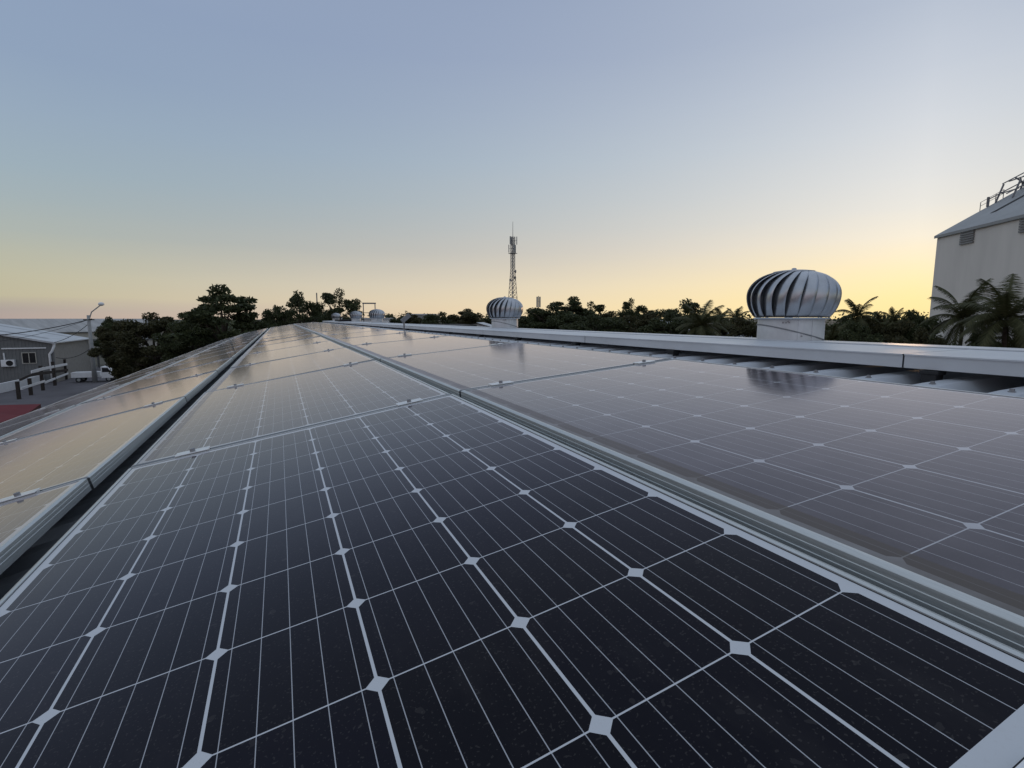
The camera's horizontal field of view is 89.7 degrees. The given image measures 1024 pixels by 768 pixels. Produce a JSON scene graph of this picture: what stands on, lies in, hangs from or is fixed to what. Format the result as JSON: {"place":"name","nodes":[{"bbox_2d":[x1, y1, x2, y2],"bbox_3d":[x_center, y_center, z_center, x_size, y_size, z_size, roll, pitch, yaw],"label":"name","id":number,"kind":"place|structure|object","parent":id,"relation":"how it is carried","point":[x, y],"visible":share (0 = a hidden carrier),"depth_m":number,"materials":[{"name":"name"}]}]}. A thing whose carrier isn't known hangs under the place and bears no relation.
{"place":"outdoors","nodes":[
{"label":"outdoors","id":0,"kind":"place"},
{"bbox_2d":[0,404,40,422],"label":"red roof shed","id":1,"kind":"structure","parent":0,"point":[8,412],"depth_m":22.04,"materials":[{"name":"red metal"}]},
{"bbox_2d":[0,319,163,349],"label":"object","id":2,"kind":"structure","parent":0,"point":[39,324],"depth_m":96.75,"materials":[{"name":"grey metal"}]},
{"bbox_2d":[430,324,476,325],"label":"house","id":3,"kind":"structure","parent":0,"point":[455,324],"depth_m":51.24,"materials":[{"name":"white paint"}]},
{"bbox_2d":[95,319,838,366],"bbox_3d":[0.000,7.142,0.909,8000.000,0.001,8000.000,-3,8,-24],"label":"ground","id":4,"kind":"structure","parent":0,"point":[102,362],"depth_m":95.66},
{"bbox_2d":[0,366,116,407],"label":"yard","id":5,"kind":"structure","parent":4,"relation":"on","point":[50,394],"depth_m":50.44,"materials":[{"name":"concrete"}]},
{"bbox_2d":[0,375,39,392],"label":"wall","id":6,"kind":"structure","parent":5,"relation":"on","point":[7,386],"depth_m":52.18,"materials":[{"name":"white paint"}]},
{"bbox_2d":[15,359,67,398],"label":"timber fence","id":7,"kind":"object","parent":5,"relation":"on","point":[41,373],"visible":1,"depth_m":51.65,"materials":[{"name":"white paint"}]},
{"bbox_2d":[0,324,90,382],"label":"storage shed","id":8,"kind":"structure","parent":5,"relation":"on","point":[29,353],"depth_m":58.09,"materials":[{"name":"metal"}]},
{"bbox_2d":[0,353,15,366],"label":"air conditioner","id":9,"kind":"object","parent":8,"relation":"attached to","point":[8,363],"visible":1,"depth_m":56.45,"materials":[{"name":"white paint"}]},
{"bbox_2d":[21,352,36,363],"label":"window","id":10,"kind":"structure","parent":8,"relation":"in","point":[27,357],"depth_m":57.38,"materials":[{"name":"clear glass"}]},
{"bbox_2d":[83,302,103,382],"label":"street lamp","id":11,"kind":"object","parent":5,"relation":"on","point":[93,369],"visible":0.96,"depth_m":57.86,"materials":[{"name":"concrete"}]},
{"bbox_2d":[0,319,90,335],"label":"power cable","id":12,"kind":"object","parent":11,"relation":"attached to","point":[45,328],"visible":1,"depth_m":53.82,"materials":[{"name":"black rubber"}]},
{"bbox_2d":[71,366,115,382],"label":"flatbed truck","id":13,"kind":"object","parent":5,"relation":"on","point":[80,376],"visible":0.86,"depth_m":58.78,"materials":[{"name":"white paint"}]},
{"bbox_2d":[93,316,123,362],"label":"tree","id":14,"kind":"object","parent":5,"relation":"on","point":[108,322],"visible":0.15,"depth_m":71.72,"materials":[{"name":"green plant"}]},
{"bbox_2d":[87,321,143,378],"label":"tree","id":15,"kind":"object","parent":5,"relation":"on","point":[118,371],"visible":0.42,"depth_m":51.64,"materials":[{"name":"green plant"}]},
{"bbox_2d":[93,338,197,367],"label":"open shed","id":16,"kind":"structure","parent":5,"relation":"on","point":[150,341],"depth_m":76.88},
{"bbox_2d":[111,312,191,372],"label":"tree","id":17,"kind":"object","parent":5,"relation":"on","point":[128,345],"visible":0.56,"depth_m":46.05,"materials":[{"name":"green plant"}]},
{"bbox_2d":[150,319,221,362],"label":"tree","id":18,"kind":"object","parent":5,"relation":"on","point":[169,349],"visible":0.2,"depth_m":41.44,"materials":[{"name":"green plant"}]},
{"bbox_2d":[163,284,273,351],"bbox_3d":[-22.640,-2.797,39.907,6.036,9.868,7.518,4,8,31],"label":"tree","id":19,"kind":"object","parent":4,"relation":"on","point":[205,318],"visible":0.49,"depth_m":38.87,"materials":[{"name":"green plant"}]},
{"bbox_2d":[261,305,288,330],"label":"tree","id":20,"kind":"object","parent":4,"relation":"on","point":[268,316],"visible":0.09,"depth_m":57.10,"materials":[{"name":"green plant"}]},
{"bbox_2d":[272,290,327,326],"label":"tree","id":21,"kind":"object","parent":4,"relation":"on","point":[300,304],"visible":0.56,"depth_m":55.79,"materials":[{"name":"green plant"}]},
{"bbox_2d":[305,307,330,322],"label":"tree","id":22,"kind":"object","parent":4,"relation":"on","point":[321,312],"visible":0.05,"depth_m":64.65,"materials":[{"name":"green plant"}]},
{"bbox_2d":[315,287,364,321],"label":"tree","id":23,"kind":"object","parent":4,"relation":"on","point":[352,305],"visible":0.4,"depth_m":60.98,"materials":[{"name":"green plant"}]},
{"bbox_2d":[341,318,396,322],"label":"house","id":24,"kind":"structure","parent":4,"relation":"on","point":[386,320],"depth_m":88.01,"materials":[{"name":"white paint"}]},
{"bbox_2d":[385,313,405,322],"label":"tree","id":25,"kind":"object","parent":4,"relation":"on","point":[394,320],"visible":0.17,"depth_m":90.27,"materials":[{"name":"green plant"}]},
{"bbox_2d":[397,312,422,323],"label":"tree","id":26,"kind":"object","parent":4,"relation":"on","point":[413,319],"visible":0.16,"depth_m":105.89,"materials":[{"name":"green plant"}]},
{"bbox_2d":[420,311,455,323],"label":"tree","id":27,"kind":"object","parent":4,"relation":"on","point":[432,318],"visible":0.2,"depth_m":96.91,"materials":[{"name":"green plant"}]},
{"bbox_2d":[447,308,485,324],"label":"tree","id":28,"kind":"object","parent":4,"relation":"on","point":[467,317],"visible":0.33,"depth_m":87.57,"materials":[{"name":"green plant"}]},
{"bbox_2d":[479,317,491,324],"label":"tree","id":29,"kind":"object","parent":4,"relation":"on","point":[488,320],"visible":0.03,"depth_m":98.98,"materials":[{"name":"green plant"}]},
{"bbox_2d":[508,236,516,298],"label":"lattice mast","id":30,"kind":"object","parent":4,"relation":"on","point":[512,253],"visible":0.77,"depth_m":175.97,"materials":[{"name":"metal"}]},
{"bbox_2d":[536,296,540,307],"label":"antenna mast","id":31,"kind":"object","parent":4,"relation":"on","point":[538,301],"visible":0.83,"depth_m":147.94,"materials":[{"name":"metal"}]},
{"bbox_2d":[518,304,586,329],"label":"tree","id":32,"kind":"object","parent":4,"relation":"on","point":[557,318],"visible":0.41,"depth_m":77.41,"materials":[{"name":"green plant"}]},
{"bbox_2d":[178,310,928,337],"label":"woodland","id":33,"kind":"object","parent":4,"relation":"on","point":[486,316],"visible":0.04,"depth_m":165.04,"materials":[{"name":"green plant"}]},
{"bbox_2d":[549,296,595,329],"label":"tree","id":34,"kind":"object","parent":4,"relation":"on","point":[574,305],"visible":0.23,"depth_m":82.01,"materials":[{"name":"green plant"}]},
{"bbox_2d":[572,301,605,330],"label":"tree","id":35,"kind":"object","parent":4,"relation":"on","point":[600,308],"visible":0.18,"depth_m":85.47,"materials":[{"name":"green plant"}]},
{"bbox_2d":[559,313,629,331],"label":"tree","id":36,"kind":"object","parent":4,"relation":"on","point":[608,324],"visible":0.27,"depth_m":67.75,"materials":[{"name":"green plant"}]},
{"bbox_2d":[590,311,637,330],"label":"tree","id":37,"kind":"object","parent":4,"relation":"on","point":[630,318],"visible":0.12,"depth_m":82.34,"materials":[{"name":"green plant"}]},
{"bbox_2d":[617,297,646,332],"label":"tree","id":38,"kind":"object","parent":4,"relation":"on","point":[628,305],"visible":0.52,"depth_m":86.25,"materials":[{"name":"green plant"}]},
{"bbox_2d":[628,314,659,332],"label":"tree","id":39,"kind":"object","parent":4,"relation":"on","point":[645,320],"visible":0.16,"depth_m":64.70,"materials":[{"name":"green plant"}]},
{"bbox_2d":[629,309,661,322],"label":"tree","id":40,"kind":"object","parent":4,"relation":"on","point":[648,312],"visible":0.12,"depth_m":90.28,"materials":[{"name":"green plant"}]},
{"bbox_2d":[637,311,707,334],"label":"tree","id":41,"kind":"object","parent":4,"relation":"on","point":[659,326],"visible":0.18,"depth_m":50.90,"materials":[{"name":"green plant"}]},
{"bbox_2d":[653,298,717,335],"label":"tree","id":42,"kind":"object","parent":4,"relation":"on","point":[694,306],"visible":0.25,"depth_m":57.95,"materials":[{"name":"green plant"}]},
{"bbox_2d":[672,300,728,335],"bbox_3d":[14.449,-2.136,39.542,4.118,8.651,3.941,0,7,-2],"label":"palm tree","id":43,"kind":"object","parent":4,"relation":"on","point":[701,321],"visible":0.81,"depth_m":39.06,"materials":[{"name":"green plant"}]},
{"bbox_2d":[714,307,731,326],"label":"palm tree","id":44,"kind":"object","parent":4,"relation":"on","point":[722,318],"visible":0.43,"depth_m":64.00,"materials":[{"name":"green plant"}]},
{"bbox_2d":[721,306,749,325],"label":"palm tree","id":45,"kind":"object","parent":4,"relation":"on","point":[737,314],"visible":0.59,"depth_m":59.74,"materials":[{"name":"green plant"}]},
{"bbox_2d":[715,317,756,337],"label":"tree","id":46,"kind":"object","parent":4,"relation":"on","point":[748,328],"visible":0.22,"depth_m":52.13,"materials":[{"name":"green plant"}]},
{"bbox_2d":[824,323,846,340],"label":"tree","id":47,"kind":"object","parent":4,"relation":"on","point":[832,334],"visible":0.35,"depth_m":33.74,"materials":[{"name":"green plant"}]},
{"bbox_2d":[825,315,869,341],"bbox_3d":[24.931,-1.464,38.706,4.716,7.528,4.226,-4,8,-30],"label":"tree","id":48,"kind":"object","parent":4,"relation":"on","point":[852,325],"visible":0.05,"depth_m":37.44,"materials":[{"name":"green plant"}]},
{"bbox_2d":[834,296,880,333],"bbox_3d":[26.513,-2.294,39.914,2.918,8.870,2.927,-1,7,-10],"label":"palm tree","id":49,"kind":"object","parent":4,"relation":"on","point":[857,313],"visible":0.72,"depth_m":39.29,"materials":[{"name":"green plant"}]},
{"bbox_2d":[836,324,884,342],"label":"tree","id":50,"kind":"object","parent":4,"relation":"on","point":[849,335],"visible":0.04,"depth_m":31.39,"materials":[{"name":"green plant"}]},
{"bbox_2d":[859,311,915,342],"bbox_3d":[28.777,-1.964,41.514,5.079,7.811,4.859,1,7,5],"label":"tree","id":51,"kind":"object","parent":4,"relation":"on","point":[898,327],"visible":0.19,"depth_m":39.47,"materials":[{"name":"green plant"}]},
{"bbox_2d":[883,307,903,325],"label":"palm tree","id":52,"kind":"object","parent":4,"relation":"on","point":[892,319],"visible":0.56,"depth_m":47.88,"materials":[{"name":"green plant"}]},
{"bbox_2d":[879,309,945,343],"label":"tree","id":53,"kind":"object","parent":4,"relation":"on","point":[913,316],"visible":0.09,"depth_m":40.43,"materials":[{"name":"green plant"}]},
{"bbox_2d":[891,327,946,355],"bbox_3d":[22.516,0.239,28.303,3.076,6.777,2.943,-6,9,-38],"label":"tree","id":54,"kind":"object","parent":4,"relation":"on","point":[921,337],"visible":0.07,"depth_m":27.95,"materials":[{"name":"green plant"}]},
{"bbox_2d":[920,278,1001,345],"bbox_3d":[24.942,-1.146,28.864,3.563,9.384,3.723,-6,10,-41],"label":"palm tree","id":55,"kind":"object","parent":4,"relation":"on","point":[960,313],"visible":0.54,"depth_m":28.45,"materials":[{"name":"green plant"}]},
{"bbox_2d":[947,333,1002,347],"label":"tree","id":56,"kind":"object","parent":4,"relation":"on","point":[973,338],"visible":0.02,"depth_m":24.99,"materials":[{"name":"green plant"}]},
{"bbox_2d":[929,187,1023,345],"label":"grain store","id":57,"kind":"structure","parent":4,"relation":"on","point":[986,243],"depth_m":44.31,"materials":[{"name":"white metal"}]},
{"bbox_2d":[979,189,1003,210],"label":"guard rail","id":58,"kind":"object","parent":57,"relation":"on","point":[987,202],"visible":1,"depth_m":48.27,"materials":[{"name":"metal"}]},
{"bbox_2d":[989,172,1023,202],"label":"conveyor frame","id":59,"kind":"object","parent":57,"relation":"on","point":[1016,188],"visible":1,"depth_m":47.48,"materials":[{"name":"metal"}]},
{"bbox_2d":[943,274,1023,347],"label":"palm tree","id":60,"kind":"object","parent":4,"relation":"on","point":[1002,314],"visible":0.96,"depth_m":24.43,"materials":[{"name":"green plant"}]},
{"bbox_2d":[963,318,1011,345],"bbox_3d":[24.292,0.143,26.691,2.294,7.374,2.287,0,7,2],"label":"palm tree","id":61,"kind":"object","parent":4,"relation":"on","point":[979,332],"visible":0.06,"depth_m":26.48,"materials":[{"name":"green plant"}]},
{"bbox_2d":[998,329,1021,347],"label":"tree","id":62,"kind":"object","parent":4,"relation":"on","point":[1014,343],"visible":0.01,"depth_m":25.66,"materials":[{"name":"green plant"}]},
{"bbox_2d":[470,322,491,326],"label":"house","id":63,"kind":"structure","parent":0,"point":[481,324],"depth_m":76.92,"materials":[{"name":"metal"}]},
{"bbox_2d":[0,321,1023,599],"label":"warehouse building","id":64,"kind":"structure","parent":0,"point":[988,369],"depth_m":2.11,"materials":[{"name":"metal"}]},
{"bbox_2d":[0,405,74,437],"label":"solar panel","id":65,"kind":"object","parent":64,"relation":"on","point":[7,430],"visible":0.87,"depth_m":3.67,"materials":[{"name":"glass"}]},
{"bbox_2d":[0,479,91,574],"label":"solar panel","id":66,"kind":"object","parent":64,"relation":"on","point":[29,519],"visible":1,"depth_m":1.24,"materials":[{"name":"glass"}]},
{"bbox_2d":[0,382,129,427],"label":"solar panel","id":67,"kind":"object","parent":64,"relation":"on","point":[43,411],"visible":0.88,"depth_m":4.81,"materials":[{"name":"glass"}]},
{"bbox_2d":[0,397,186,498],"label":"solar panel","id":68,"kind":"object","parent":64,"relation":"on","point":[95,453],"visible":1,"depth_m":2.02,"materials":[{"name":"glass"}]},
{"bbox_2d":[29,369,160,412],"bbox_3d":[-4.950,0.064,6.229,1.000,0.050,1.680,-22,15,-20],"label":"solar panel","id":69,"kind":"object","parent":64,"relation":"on","point":[132,379],"visible":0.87,"depth_m":6.21,"materials":[{"name":"glass"}]},
{"bbox_2d":[0,371,217,441],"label":"solar panel","id":70,"kind":"object","parent":64,"relation":"on","point":[189,388],"visible":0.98,"depth_m":3.36,"materials":[{"name":"glass"}]},
{"bbox_2d":[86,360,180,391],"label":"solar panel","id":71,"kind":"object","parent":64,"relation":"on","point":[140,373],"visible":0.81,"depth_m":7.75,"materials":[{"name":"glass"}]},
{"bbox_2d":[81,358,233,403],"bbox_3d":[-3.363,-0.067,5.084,1.000,0.052,1.680,-17,13,-21],"label":"solar panel","id":72,"kind":"object","parent":64,"relation":"on","point":[218,366],"visible":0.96,"depth_m":4.90,"materials":[{"name":"glass"}]},
{"bbox_2d":[120,354,195,378],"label":"solar panel","id":73,"kind":"object","parent":64,"relation":"on","point":[183,358],"visible":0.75,"depth_m":9.39,"materials":[{"name":"glass"}]},
{"bbox_2d":[143,349,206,369],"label":"solar panel","id":74,"kind":"object","parent":64,"relation":"on","point":[177,358],"visible":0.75,"depth_m":10.89,"materials":[{"name":"glass"}]},
{"bbox_2d":[135,349,242,380],"bbox_3d":[-4.045,-0.260,6.596,1.000,0.050,1.680,-18,13,-21],"label":"solar panel","id":75,"kind":"object","parent":64,"relation":"on","point":[227,355],"visible":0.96,"depth_m":6.48,"materials":[{"name":"glass"}]},
{"bbox_2d":[165,344,248,367],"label":"solar panel","id":76,"kind":"object","parent":64,"relation":"on","point":[243,348],"visible":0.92,"depth_m":8.05,"materials":[{"name":"glass"}]},
{"bbox_2d":[186,340,252,358],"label":"solar panel","id":77,"kind":"object","parent":64,"relation":"on","point":[249,343],"visible":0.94,"depth_m":9.62,"materials":[{"name":"glass"}]},
{"bbox_2d":[200,338,255,352],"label":"solar panel","id":78,"kind":"object","parent":64,"relation":"on","point":[247,340],"visible":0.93,"depth_m":11.17,"materials":[{"name":"glass"}]},
{"bbox_2d":[212,335,258,347],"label":"solar panel","id":79,"kind":"object","parent":64,"relation":"on","point":[256,337],"visible":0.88,"depth_m":12.71,"materials":[{"name":"glass"}]},
{"bbox_2d":[258,330,307,339],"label":"solar panel","id":80,"kind":"object","parent":64,"relation":"on","point":[282,334],"visible":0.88,"depth_m":11.49,"materials":[{"name":"glass"}]},
{"bbox_2d":[261,328,304,336],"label":"solar panel","id":81,"kind":"object","parent":64,"relation":"on","point":[282,332],"visible":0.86,"depth_m":13.11,"materials":[{"name":"glass"}]},
{"bbox_2d":[255,331,312,342],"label":"solar panel","id":82,"kind":"object","parent":64,"relation":"on","point":[282,337],"visible":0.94,"depth_m":9.91,"materials":[{"name":"glass"}]},
{"bbox_2d":[250,333,318,347],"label":"solar panel","id":83,"kind":"object","parent":64,"relation":"on","point":[305,336],"visible":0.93,"depth_m":8.44,"materials":[{"name":"glass"}]},
{"bbox_2d":[243,336,328,354],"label":"solar panel","id":84,"kind":"object","parent":64,"relation":"on","point":[263,348],"visible":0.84,"depth_m":6.93,"materials":[{"name":"glass"}]},
{"bbox_2d":[230,340,343,367],"bbox_3d":[-2.380,-0.334,5.494,1.000,0.050,1.680,-13,12,-22],"label":"solar panel","id":85,"kind":"object","parent":64,"relation":"on","point":[272,355],"visible":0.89,"depth_m":5.35,"materials":[{"name":"glass"}]},
{"bbox_2d":[131,360,449,467],"bbox_3d":[-1.016,0.052,2.469,1.000,0.052,1.680,-13,12,-22],"label":"solar panel","id":86,"kind":"object","parent":64,"relation":"on","point":[232,414],"visible":0.91,"depth_m":2.13,"materials":[{"name":"glass"}]},
{"bbox_2d":[206,347,374,391],"bbox_3d":[-1.698,-0.141,3.982,1.000,0.052,1.680,-13,12,-22],"label":"solar panel","id":87,"kind":"object","parent":64,"relation":"on","point":[249,373],"visible":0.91,"depth_m":3.78,"materials":[{"name":"glass"}]},
{"bbox_2d":[304,325,348,329],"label":"solar panel","id":88,"kind":"object","parent":64,"relation":"on","point":[325,326],"visible":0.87,"depth_m":13.40,"materials":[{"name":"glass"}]},
{"bbox_2d":[307,325,358,331],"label":"solar panel","id":89,"kind":"object","parent":64,"relation":"on","point":[310,330],"visible":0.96,"depth_m":11.89,"materials":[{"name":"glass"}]},
{"bbox_2d":[331,313,340,320],"bbox_3d":[-9.024,-3.433,26.406,0.478,0.426,0.478,-7,10,-43],"label":"turbine vent","id":90,"kind":"object","parent":64,"relation":"on","point":[334,316],"visible":0.98,"depth_m":26.27,"materials":[{"name":"metal"}]},
{"bbox_2d":[311,327,368,333],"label":"solar panel","id":91,"kind":"object","parent":64,"relation":"on","point":[337,329],"visible":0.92,"depth_m":10.42,"materials":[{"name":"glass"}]},
{"bbox_2d":[316,328,385,336],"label":"solar panel","id":92,"kind":"object","parent":64,"relation":"on","point":[321,334],"visible":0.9,"depth_m":8.88,"materials":[{"name":"glass"}]},
{"bbox_2d":[349,311,362,321],"bbox_3d":[-5.916,-2.558,19.539,0.478,0.426,0.478,-5,9,-35],"label":"turbine vent","id":93,"kind":"object","parent":64,"relation":"on","point":[355,316],"visible":0.99,"depth_m":19.40,"materials":[{"name":"metal"}]},
{"bbox_2d":[323,329,407,340],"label":"solar panel","id":94,"kind":"object","parent":64,"relation":"on","point":[331,337],"visible":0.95,"depth_m":7.32,"materials":[{"name":"glass"}]},
{"bbox_2d":[369,309,384,322],"bbox_3d":[-4.033,-2.029,15.379,0.478,0.426,0.478,-4,8,-27],"label":"turbine vent","id":95,"kind":"object","parent":64,"relation":"on","point":[376,315],"visible":0.99,"depth_m":15.23,"materials":[{"name":"metal"}]},
{"bbox_2d":[333,332,446,348],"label":"solar panel","id":96,"kind":"object","parent":64,"relation":"on","point":[346,342],"visible":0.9,"depth_m":5.80,"materials":[{"name":"glass"}]},
{"bbox_2d":[401,313,410,330],"bbox_3d":[-1.718,-1.003,8.331,0.170,0.279,0.040,-3,8,-24],"label":"floodlight","id":97,"kind":"object","parent":64,"relation":"on","point":[406,317],"visible":1,"depth_m":8.31,"materials":[{"name":"metal"}]},
{"bbox_2d":[349,336,510,361],"bbox_3d":[-0.766,-0.325,4.378,1.000,0.050,1.680,-8,10,-23],"label":"solar panel","id":98,"kind":"object","parent":64,"relation":"on","point":[377,351],"visible":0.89,"depth_m":4.21,"materials":[{"name":"glass"}]},
{"bbox_2d":[486,296,522,327],"bbox_3d":[-0.095,-0.921,6.678,0.478,0.426,0.478,-1,7,-7],"label":"turbine vent","id":99,"kind":"object","parent":64,"relation":"on","point":[504,312],"visible":1,"depth_m":6.52,"materials":[{"name":"metal"}]},
{"bbox_2d":[0,394,1023,767],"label":"solar panel","id":100,"kind":"object","parent":64,"relation":"on","point":[450,580],"visible":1,"depth_m":0.57,"materials":[{"name":"glass"}]},
{"bbox_2d":[380,342,670,396],"bbox_3d":[-0.084,-0.132,2.866,1.000,0.052,1.680,-9,10,-23],"label":"solar panel","id":101,"kind":"object","parent":64,"relation":"on","point":[456,372],"visible":0.94,"depth_m":2.56,"materials":[{"name":"glass"}]},
{"bbox_2d":[461,359,1023,652],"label":"solar panel","id":102,"kind":"object","parent":64,"relation":"on","point":[913,494],"visible":0.99,"depth_m":0.92,"materials":[{"name":"glass"}]},
{"bbox_2d":[746,268,841,340],"bbox_3d":[1.597,-0.445,2.942,0.478,0.426,0.478,4,8,28],"label":"turbine vent","id":103,"kind":"object","parent":64,"relation":"on","point":[793,292],"visible":1,"depth_m":2.79,"materials":[{"name":"metal"}]},
{"bbox_2d":[0,0,1023,319],"label":"sky","id":104,"kind":"structure","parent":0,"point":[390,154],"materials":[{"name":"blue"}]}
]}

